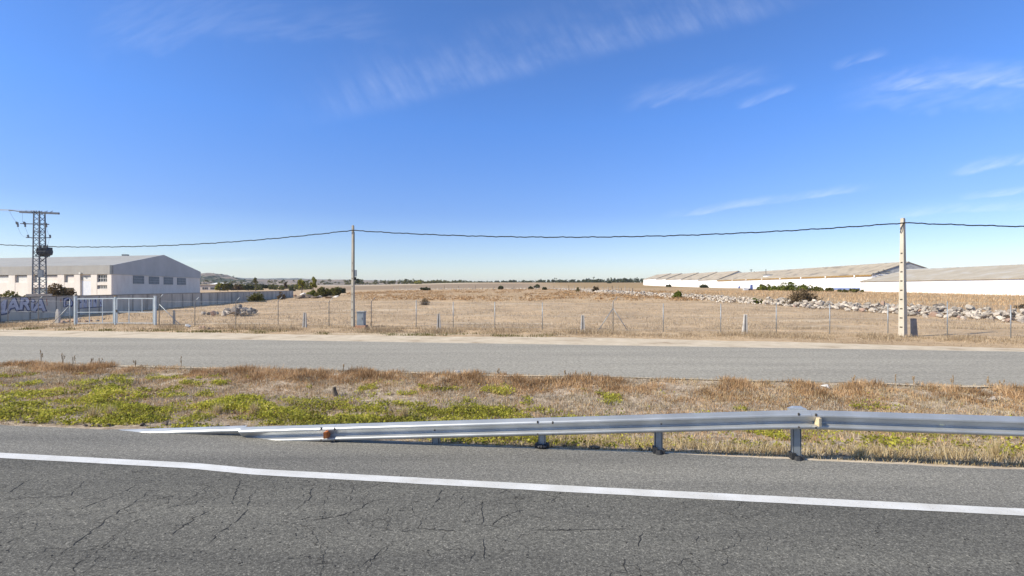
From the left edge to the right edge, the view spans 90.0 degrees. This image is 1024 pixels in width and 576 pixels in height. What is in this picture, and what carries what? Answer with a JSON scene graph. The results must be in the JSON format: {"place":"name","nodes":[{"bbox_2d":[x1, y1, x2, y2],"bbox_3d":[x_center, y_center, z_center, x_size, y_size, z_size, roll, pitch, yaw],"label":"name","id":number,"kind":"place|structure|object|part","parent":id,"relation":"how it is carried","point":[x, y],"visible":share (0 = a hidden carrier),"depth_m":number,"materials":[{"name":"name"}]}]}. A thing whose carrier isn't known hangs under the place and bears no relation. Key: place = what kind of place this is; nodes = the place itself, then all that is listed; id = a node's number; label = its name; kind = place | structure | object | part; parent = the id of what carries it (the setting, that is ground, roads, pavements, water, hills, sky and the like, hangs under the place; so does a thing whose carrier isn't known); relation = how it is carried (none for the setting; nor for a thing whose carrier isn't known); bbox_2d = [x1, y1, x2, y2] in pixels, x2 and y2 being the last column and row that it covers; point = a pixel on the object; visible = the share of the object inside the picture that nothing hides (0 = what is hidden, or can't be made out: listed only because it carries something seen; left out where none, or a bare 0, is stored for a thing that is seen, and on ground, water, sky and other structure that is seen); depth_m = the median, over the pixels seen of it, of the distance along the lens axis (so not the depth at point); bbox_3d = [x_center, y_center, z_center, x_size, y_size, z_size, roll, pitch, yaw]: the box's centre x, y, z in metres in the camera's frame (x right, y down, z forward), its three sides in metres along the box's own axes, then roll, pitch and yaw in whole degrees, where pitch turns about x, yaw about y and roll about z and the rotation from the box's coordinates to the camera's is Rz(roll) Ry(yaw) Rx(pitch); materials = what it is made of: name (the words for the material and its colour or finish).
{"place":"outdoors","nodes":[
{"label":"outdoors","id":0,"kind":"place"},
{"bbox_2d":[200,273,269,285],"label":"rocky hill","id":1,"kind":"structure","parent":0,"point":[209,277],"depth_m":1250.51,"materials":[{"name":"stone"}]},
{"bbox_2d":[235,277,379,280],"bbox_3d":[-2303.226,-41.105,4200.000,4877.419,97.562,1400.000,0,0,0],"label":"hills","id":2,"kind":"structure","parent":0,"point":[288,278],"depth_m":4101.04,"materials":[{"name":"green plant"}]},
{"bbox_2d":[246,279,428,285],"bbox_3d":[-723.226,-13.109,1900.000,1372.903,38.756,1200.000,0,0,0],"label":"plain hills","id":3,"kind":"structure","parent":0,"point":[292,282],"depth_m":1616.86,"materials":[{"name":"plant"}]},
{"bbox_2d":[0,456,1023,575],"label":"road","id":4,"kind":"structure","parent":0,"point":[61,518],"depth_m":5.25,"materials":[{"name":"grey asphalt"}]},
{"bbox_2d":[0,282,1023,467],"bbox_3d":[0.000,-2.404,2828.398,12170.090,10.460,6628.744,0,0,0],"label":"ground","id":5,"kind":"structure","parent":0,"point":[672,305],"depth_m":32.00,"materials":[{"name":"beige soil"}]},
{"bbox_2d":[0,290,25,296],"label":"yard shrub","id":6,"kind":"object","parent":5,"relation":"on","point":[4,294],"visible":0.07,"depth_m":50.23,"materials":[{"name":"green plant"}]},
{"bbox_2d":[9,210,59,296],"bbox_3d":[-48.482,-2.728,51.831,4.858,10.455,2.143,0,0,-19],"label":"lattice pylon","id":7,"kind":"object","parent":5,"relation":"on","point":[45,252],"visible":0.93,"depth_m":51.76,"materials":[{"name":"metal"}]},
{"bbox_2d":[0,296,69,324],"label":"wire fence","id":8,"kind":"object","parent":5,"relation":"on","point":[7,321],"visible":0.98,"depth_m":35.58,"materials":[{"name":"metal"}]},
{"bbox_2d":[55,309,60,322],"bbox_3d":[-32.514,2.057,36.652,0.270,1.100,0.189,0,0,0],"label":"marker stone","id":9,"kind":"object","parent":5,"relation":"on","point":[57,316],"visible":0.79,"depth_m":36.58,"materials":[{"name":"concrete"}]},
{"bbox_2d":[44,283,76,295],"bbox_3d":[-51.314,1.046,57.814,3.623,3.240,3.891,0,0,32],"label":"dry palm shrub","id":10,"kind":"object","parent":5,"relation":"on","point":[54,291],"visible":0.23,"depth_m":57.61,"materials":[{"name":"brown plant"}]},
{"bbox_2d":[80,400,102,418],"bbox_3d":[-8.082,2.343,9.829,0.525,0.388,0.668,0,0,-43],"label":"straw tuft","id":11,"kind":"object","parent":5,"relation":"on","point":[91,412],"visible":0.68,"depth_m":9.84,"materials":[{"name":"beige plant"}]},
{"bbox_2d":[0,254,200,296],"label":"factory","id":12,"kind":"structure","parent":5,"relation":"on","point":[122,274],"depth_m":85.52,"materials":[{"name":"white concrete"}]},
{"bbox_2d":[0,275,8,282],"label":"window","id":13,"kind":"structure","parent":12,"relation":"in","point":[3,278],"depth_m":85.83,"materials":[{"name":"grey glass"}]},
{"bbox_2d":[17,275,26,281],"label":"window","id":14,"kind":"structure","parent":12,"relation":"in","point":[20,278],"depth_m":84.85,"materials":[{"name":"grey glass"}]},
{"bbox_2d":[35,288,48,292],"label":"window","id":15,"kind":"structure","parent":12,"relation":"in","point":[36,289],"depth_m":83.82,"materials":[{"name":"grey glass"}]},
{"bbox_2d":[35,275,56,281],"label":"window","id":16,"kind":"structure","parent":12,"relation":"in","point":[36,278],"depth_m":83.78,"materials":[{"name":"grey glass"}]},
{"bbox_2d":[82,276,90,279],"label":"window","id":17,"kind":"structure","parent":12,"relation":"in","point":[83,277],"depth_m":81.51,"materials":[{"name":"grey glass"}]},
{"bbox_2d":[82,281,90,294],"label":"door","id":18,"kind":"structure","parent":12,"relation":"in","point":[86,285],"depth_m":81.52,"materials":[{"name":"white metal"}]},
{"bbox_2d":[98,275,106,281],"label":"window","id":19,"kind":"structure","parent":12,"relation":"in","point":[101,278],"depth_m":80.73,"materials":[{"name":"grey glass"}]},
{"bbox_2d":[98,285,106,288],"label":"window","id":20,"kind":"structure","parent":12,"relation":"in","point":[99,286],"depth_m":80.71,"materials":[{"name":"grey glass"}]},
{"bbox_2d":[133,275,143,283],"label":"window","id":21,"kind":"structure","parent":12,"relation":"in","point":[136,279],"depth_m":87.76,"materials":[{"name":"grey glass"}]},
{"bbox_2d":[149,276,158,283],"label":"window","id":22,"kind":"structure","parent":12,"relation":"in","point":[152,280],"depth_m":92.78,"materials":[{"name":"grey glass"}]},
{"bbox_2d":[164,277,172,284],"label":"window","id":23,"kind":"structure","parent":12,"relation":"in","point":[167,280],"depth_m":98.40,"materials":[{"name":"grey glass"}]},
{"bbox_2d":[177,278,185,284],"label":"window","id":24,"kind":"structure","parent":12,"relation":"in","point":[180,281],"depth_m":103.86,"materials":[{"name":"grey glass"}]},
{"bbox_2d":[101,405,122,415],"bbox_3d":[-7.938,2.403,10.091,0.441,0.299,0.497,0,0,0],"label":"straw tuft","id":25,"kind":"object","parent":5,"relation":"on","point":[110,411],"visible":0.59,"depth_m":10.12,"materials":[{"name":"beige plant"}]},
{"bbox_2d":[74,296,156,324],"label":"double gate","id":26,"kind":"structure","parent":5,"relation":"on","point":[115,315],"depth_m":34.73,"materials":[{"name":"metal"}]},
{"bbox_2d":[0,291,292,320],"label":"concrete wall","id":27,"kind":"structure","parent":5,"relation":"on","point":[125,305],"depth_m":51.33,"materials":[{"name":"grey concrete"}]},
{"bbox_2d":[200,284,221,289],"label":"house","id":28,"kind":"structure","parent":5,"relation":"on","point":[207,286],"depth_m":330.00,"materials":[{"name":"white concrete"}]},
{"bbox_2d":[210,402,226,413],"bbox_3d":[-6.102,2.481,10.663,0.372,0.276,0.393,0,0,-24],"label":"straw tuft","id":29,"kind":"object","parent":5,"relation":"on","point":[216,408],"visible":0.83,"depth_m":10.66,"materials":[{"name":"beige plant"}]},
{"bbox_2d":[214,283,222,289],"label":"tree","id":30,"kind":"object","parent":5,"relation":"on","point":[218,286],"visible":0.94,"depth_m":259.08,"materials":[{"name":"green plant"}]},
{"bbox_2d":[221,282,232,290],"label":"tree","id":31,"kind":"object","parent":5,"relation":"on","point":[227,286],"visible":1,"depth_m":258.50,"materials":[{"name":"green plant"}]},
{"bbox_2d":[232,284,242,290],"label":"tree","id":32,"kind":"object","parent":5,"relation":"on","point":[237,287],"visible":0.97,"depth_m":259.38,"materials":[{"name":"green plant"}]},
{"bbox_2d":[242,284,253,290],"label":"tree","id":33,"kind":"object","parent":5,"relation":"on","point":[247,287],"visible":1,"depth_m":259.23,"materials":[{"name":"green plant"}]},
{"bbox_2d":[245,401,262,412],"bbox_3d":[-5.423,2.492,10.770,0.399,0.287,0.518,0,0,19],"label":"straw tuft","id":34,"kind":"object","parent":5,"relation":"on","point":[254,407],"visible":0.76,"depth_m":10.76,"materials":[{"name":"beige plant"}]},
{"bbox_2d":[246,291,266,301],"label":"bush","id":35,"kind":"object","parent":5,"relation":"on","point":[257,297],"visible":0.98,"depth_m":87.92,"materials":[{"name":"green plant"}]},
{"bbox_2d":[219,282,311,290],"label":"wall scrub","id":36,"kind":"object","parent":5,"relation":"on","point":[276,286],"depth_m":332.54,"materials":[{"name":"green plant"}]},
{"bbox_2d":[277,291,285,299],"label":"bush","id":37,"kind":"object","parent":5,"relation":"on","point":[283,296],"visible":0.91,"depth_m":102.46,"materials":[{"name":"green plant"}]},
{"bbox_2d":[6,325,558,337],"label":"olive weeds","id":38,"kind":"object","parent":5,"relation":"on","point":[255,331],"visible":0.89,"depth_m":28.86,"materials":[{"name":"brown plant"}]},
{"bbox_2d":[298,279,305,292],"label":"tree","id":39,"kind":"object","parent":5,"relation":"on","point":[301,282],"visible":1,"depth_m":149.64,"materials":[{"name":"green plant"}]},
{"bbox_2d":[302,312,306,327],"bbox_3d":[-13.335,2.124,32.914,0.270,1.100,0.180,0,0,0],"label":"concrete marker","id":40,"kind":"object","parent":5,"relation":"on","point":[304,323],"visible":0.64,"depth_m":32.86,"materials":[{"name":"white concrete"}]},
{"bbox_2d":[306,290,315,295],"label":"bush","id":41,"kind":"object","parent":5,"relation":"on","point":[311,292],"visible":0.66,"depth_m":132.77,"materials":[{"name":"green plant"}]},
{"bbox_2d":[310,277,316,289],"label":"tree","id":42,"kind":"object","parent":5,"relation":"on","point":[314,281],"visible":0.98,"depth_m":151.56,"materials":[{"name":"green plant"}]},
{"bbox_2d":[314,286,331,296],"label":"bush","id":43,"kind":"object","parent":5,"relation":"on","point":[323,291],"visible":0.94,"depth_m":121.79,"materials":[{"name":"green plant"}]},
{"bbox_2d":[200,279,465,284],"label":"scrub","id":44,"kind":"object","parent":5,"relation":"on","point":[406,281],"visible":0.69,"depth_m":897.94,"materials":[{"name":"green plant"}]},
{"bbox_2d":[332,387,337,395],"bbox_3d":[-4.414,2.622,12.788,0.134,0.311,0.120,0,0,-23],"label":"stump","id":45,"kind":"object","parent":5,"relation":"on","point":[335,393],"visible":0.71,"depth_m":12.75,"materials":[{"name":"grey wood"}]},
{"bbox_2d":[330,287,341,295],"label":"bush","id":46,"kind":"object","parent":5,"relation":"on","point":[336,291],"visible":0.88,"depth_m":131.93,"materials":[{"name":"green plant"}]},
{"bbox_2d":[351,225,356,326],"bbox_3d":[-10.195,-0.573,32.960,0.351,6.940,0.321,0,0,0],"label":"concrete pole","id":47,"kind":"object","parent":5,"relation":"on","point":[353,274],"visible":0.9,"depth_m":32.94,"materials":[{"name":"grey concrete"}]},
{"bbox_2d":[0,230,351,247],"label":"overhead cable","id":48,"kind":"object","parent":47,"relation":"hanging from","point":[185,244],"visible":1,"depth_m":35.40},
{"bbox_2d":[352,222,904,237],"bbox_3d":[4.950,-3.303,29.538,31.113,0.857,0.067,0,0,12],"label":"overhead cable","id":49,"kind":"object","parent":47,"relation":"hanging from","point":[637,236],"visible":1,"depth_m":28.93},
{"bbox_2d":[355,311,367,327],"bbox_3d":[-9.512,2.035,32.400,0.660,1.110,0.480,0,0,6],"label":"utility cabinet","id":50,"kind":"object","parent":5,"relation":"on","point":[361,318],"visible":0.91,"depth_m":32.22,"materials":[{"name":"concrete"}]},
{"bbox_3d":[-9.549,1.950,32.217,0.379,0.700,0.063,0,0,0],"label":"door","id":51,"kind":"part","parent":50,"relation":"part of","materials":[{"name":"grey metal"}]},
{"bbox_2d":[397,406,408,416],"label":"straw tuft","id":52,"kind":"object","parent":5,"relation":"on","point":[404,413],"visible":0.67,"depth_m":10.55,"materials":[{"name":"beige plant"}]},
{"bbox_2d":[420,298,429,304],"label":"bare bush","id":53,"kind":"object","parent":5,"relation":"on","point":[424,301],"visible":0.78,"depth_m":66.03,"materials":[{"name":"brown plant"}]},
{"bbox_2d":[436,314,440,328],"bbox_3d":[-4.526,2.123,31.601,0.270,1.070,0.180,0,0,0],"label":"concrete marker","id":54,"kind":"object","parent":5,"relation":"on","point":[438,321],"visible":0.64,"depth_m":31.55,"materials":[{"name":"white concrete"}]},
{"bbox_2d":[0,372,1023,457],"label":"green weeds","id":55,"kind":"object","parent":5,"relation":"on","point":[296,414],"visible":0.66,"depth_m":10.83,"materials":[{"name":"green plant"}]},
{"bbox_2d":[0,359,1023,462],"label":"grass","id":56,"kind":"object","parent":5,"relation":"on","point":[275,375],"visible":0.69,"depth_m":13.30,"materials":[{"name":"brown plant"}]},
{"bbox_2d":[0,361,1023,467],"bbox_3d":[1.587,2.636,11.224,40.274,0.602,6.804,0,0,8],"label":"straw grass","id":57,"kind":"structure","parent":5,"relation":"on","point":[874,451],"depth_m":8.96,"materials":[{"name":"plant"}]},
{"bbox_2d":[0,292,1023,329],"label":"field stubble","id":58,"kind":"object","parent":5,"relation":"on","point":[622,326],"visible":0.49,"depth_m":41.55,"materials":[{"name":"beige plant"}]},
{"bbox_2d":[0,321,1023,346],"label":"dirt shoulder","id":59,"kind":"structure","parent":5,"relation":"on","point":[772,333],"depth_m":27.92,"materials":[{"name":"soil"}]},
{"bbox_2d":[409,285,632,290],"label":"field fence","id":60,"kind":"object","parent":5,"relation":"on","point":[542,286],"visible":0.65,"depth_m":215.01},
{"bbox_2d":[42,364,1017,386],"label":"sand verge","id":61,"kind":"structure","parent":5,"relation":"on","point":[544,375],"depth_m":14.60,"materials":[{"name":"beige sand"}]},
{"bbox_2d":[344,287,718,301],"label":"field weeds","id":62,"kind":"object","parent":5,"relation":"on","point":[466,297],"visible":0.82,"depth_m":102.31,"materials":[{"name":"brown plant"}]},
{"bbox_2d":[455,277,642,282],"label":"woodland","id":63,"kind":"object","parent":5,"relation":"on","point":[619,280],"visible":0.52,"depth_m":779.20,"materials":[{"name":"green plant"}]},
{"bbox_2d":[119,406,1023,460],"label":"guardrail","id":64,"kind":"object","parent":5,"relation":"on","point":[795,420],"visible":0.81,"depth_m":7.64,"materials":[{"name":"metal"}]},
{"bbox_2d":[580,315,584,330],"bbox_3d":[4.094,2.115,29.655,0.270,1.100,0.180,0,0,0],"label":"concrete marker","id":65,"kind":"object","parent":5,"relation":"on","point":[582,323],"visible":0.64,"depth_m":29.59,"materials":[{"name":"white concrete"}]},
{"bbox_2d":[159,294,1023,337],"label":"wire fence","id":66,"kind":"object","parent":5,"relation":"on","point":[371,315],"visible":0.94,"depth_m":30.20,"materials":[{"name":"metal"}]},
{"bbox_2d":[643,273,670,285],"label":"barn","id":67,"kind":"structure","parent":5,"relation":"on","point":[651,281],"depth_m":428.82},
{"bbox_2d":[656,273,681,285],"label":"barn","id":68,"kind":"structure","parent":5,"relation":"on","point":[661,281],"depth_m":397.27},
{"bbox_2d":[672,290,682,297],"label":"bush","id":69,"kind":"object","parent":5,"relation":"on","point":[677,293],"visible":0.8,"depth_m":86.52,"materials":[{"name":"green plant"}]},
{"bbox_2d":[666,272,698,286],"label":"barn","id":70,"kind":"structure","parent":5,"relation":"on","point":[675,281],"depth_m":365.49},
{"bbox_2d":[681,272,716,286],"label":"barn","id":71,"kind":"structure","parent":5,"relation":"on","point":[691,281],"depth_m":332.73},
{"bbox_2d":[699,284,708,287],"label":"bush","id":72,"kind":"object","parent":5,"relation":"on","point":[703,286],"visible":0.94,"depth_m":285.57,"materials":[{"name":"green plant"}]},
{"bbox_2d":[388,441,1023,468],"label":"edge dirt","id":73,"kind":"structure","parent":5,"relation":"on","point":[909,463],"depth_m":7.48,"materials":[{"name":"soil"}]},
{"bbox_2d":[393,288,1020,321],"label":"stone row","id":74,"kind":"object","parent":5,"relation":"on","point":[742,300],"visible":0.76,"depth_m":69.31,"materials":[{"name":"stone"}]},
{"bbox_2d":[698,271,740,287],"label":"barn","id":75,"kind":"structure","parent":5,"relation":"on","point":[710,281],"depth_m":299.22,"materials":[{"name":"white metal"}]},
{"bbox_2d":[742,314,747,333],"bbox_3d":[12.595,2.029,27.729,0.270,1.200,0.180,0,0,0],"label":"concrete marker","id":76,"kind":"object","parent":5,"relation":"on","point":[745,325],"visible":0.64,"depth_m":27.68,"materials":[{"name":"white concrete"}]},
{"bbox_2d":[742,284,752,289],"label":"feed trough","id":77,"kind":"object","parent":5,"relation":"on","point":[751,287],"visible":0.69,"depth_m":180.42,"materials":[{"name":"white plastic"}]},
{"bbox_2d":[756,284,774,289],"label":"hedge shrub","id":78,"kind":"object","parent":5,"relation":"on","point":[762,287],"visible":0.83,"depth_m":179.96,"materials":[{"name":"green plant"}]},
{"bbox_2d":[769,282,799,290],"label":"hedge shrub","id":79,"kind":"object","parent":5,"relation":"on","point":[791,286],"visible":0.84,"depth_m":163.25,"materials":[{"name":"green plant"}]},
{"bbox_2d":[781,287,823,306],"bbox_3d":[35.598,1.140,62.508,5.073,2.509,5.076,0,0,-38],"label":"bare bush","id":80,"kind":"object","parent":5,"relation":"on","point":[802,294],"visible":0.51,"depth_m":62.08,"materials":[{"name":"brown plant"}]},
{"bbox_2d":[797,284,817,290],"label":"hedge shrub","id":81,"kind":"object","parent":5,"relation":"on","point":[804,287],"visible":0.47,"depth_m":158.16,"materials":[{"name":"green plant"}]},
{"bbox_2d":[717,261,925,289],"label":"barn","id":82,"kind":"structure","parent":5,"relation":"on","point":[846,277],"depth_m":196.99,"materials":[{"name":"white paint"}]},
{"bbox_2d":[813,287,833,291],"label":"hedge shrub","id":83,"kind":"object","parent":5,"relation":"on","point":[819,289],"visible":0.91,"depth_m":151.53,"materials":[{"name":"green plant"}]},
{"bbox_2d":[675,289,1023,311],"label":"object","id":84,"kind":"structure","parent":5,"relation":"on","point":[887,297],"depth_m":92.80,"materials":[{"name":"grey stone"}]},
{"bbox_2d":[837,288,863,291],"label":"hedge shrub","id":85,"kind":"object","parent":5,"relation":"on","point":[851,290],"visible":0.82,"depth_m":140.51,"materials":[{"name":"green plant"}]},
{"bbox_2d":[847,444,870,458],"bbox_3d":[5.169,2.420,7.644,0.342,0.217,0.354,0,0,0],"label":"straw tuft","id":86,"kind":"object","parent":5,"relation":"on","point":[857,451],"visible":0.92,"depth_m":7.63,"materials":[{"name":"beige plant"}]},
{"bbox_2d":[898,218,907,336],"bbox_3d":[20.132,-0.346,26.365,0.354,6.520,0.345,0,0,-23],"label":"concrete pole","id":87,"kind":"object","parent":5,"relation":"on","point":[902,320],"visible":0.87,"depth_m":26.33,"materials":[{"name":"grey concrete"}]},
{"bbox_2d":[906,222,1023,226],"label":"overhead cable","id":88,"kind":"object","parent":87,"relation":"hanging from","point":[964,224],"visible":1,"depth_m":25.68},
{"bbox_2d":[910,318,917,336],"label":"stone slab","id":89,"kind":"structure","parent":5,"relation":"on","point":[913,326],"depth_m":26.66,"materials":[{"name":"grey stone"}]},
{"bbox_2d":[928,311,938,316],"bbox_3d":[35.803,2.191,43.517,0.591,0.466,0.718,-17,-3,-26],"label":"field stone","id":90,"kind":"object","parent":5,"relation":"on","point":[933,314],"visible":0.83,"depth_m":43.33,"materials":[{"name":"beige stone"}]},
{"bbox_2d":[859,264,1023,295],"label":"barn","id":91,"kind":"structure","parent":5,"relation":"on","point":[997,279],"depth_m":124.60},
{"bbox_2d":[979,438,1009,457],"bbox_3d":[7.233,2.380,7.724,0.432,0.336,0.589,0,0,0],"label":"straw tuft","id":92,"kind":"object","parent":5,"relation":"on","point":[994,448],"visible":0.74,"depth_m":7.68,"materials":[{"name":"beige plant"}]},
{"bbox_2d":[1002,312,1009,316],"bbox_3d":[37.640,2.014,38.932,0.425,0.416,0.420,0,0,18],"label":"field stone","id":93,"kind":"object","parent":5,"relation":"on","point":[1004,314],"visible":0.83,"depth_m":38.93,"materials":[{"name":"white stone"}]},
{"bbox_2d":[1013,304,1023,308],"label":"bush","id":94,"kind":"object","parent":5,"relation":"on","point":[1020,306],"visible":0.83,"depth_m":56.47,"materials":[{"name":"brown plant"}]},
{"bbox_2d":[0,425,1023,507],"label":"road shoulder","id":95,"kind":"object","parent":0,"point":[982,487],"visible":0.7,"depth_m":7.17},
{"bbox_2d":[0,453,1023,515],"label":"edge line","id":96,"kind":"object","parent":95,"relation":"on","point":[772,499],"visible":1,"depth_m":6.40,"materials":[{"name":"paint"}]},
{"bbox_2d":[0,336,1023,386],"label":"side road","id":97,"kind":"structure","parent":0,"point":[976,368],"depth_m":18.07,"materials":[{"name":"grey asphalt"}]},
{"bbox_2d":[0,329,1023,351],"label":"sand shoulder","id":98,"kind":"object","parent":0,"point":[493,340],"visible":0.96,"depth_m":24.80},
{"bbox_2d":[0,0,1023,282],"label":"sky","id":99,"kind":"structure","parent":0,"point":[144,123],"materials":[{"name":"blue"}]},
{"bbox_3d":[38.426,1.679,42.784,0.511,0.462,0.602,14,6,26],"label":"field stone","id":100,"kind":"object","parent":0,"visible":0},
{"bbox_2d":[965,304,974,309],"bbox_3d":[38.178,1.564,42.699,0.512,0.367,0.634,15,6,-43],"label":"field stone","id":101,"kind":"object","parent":100,"relation":"on","point":[970,307],"visible":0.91,"depth_m":42.61,"materials":[{"name":"stone"}]}
]}

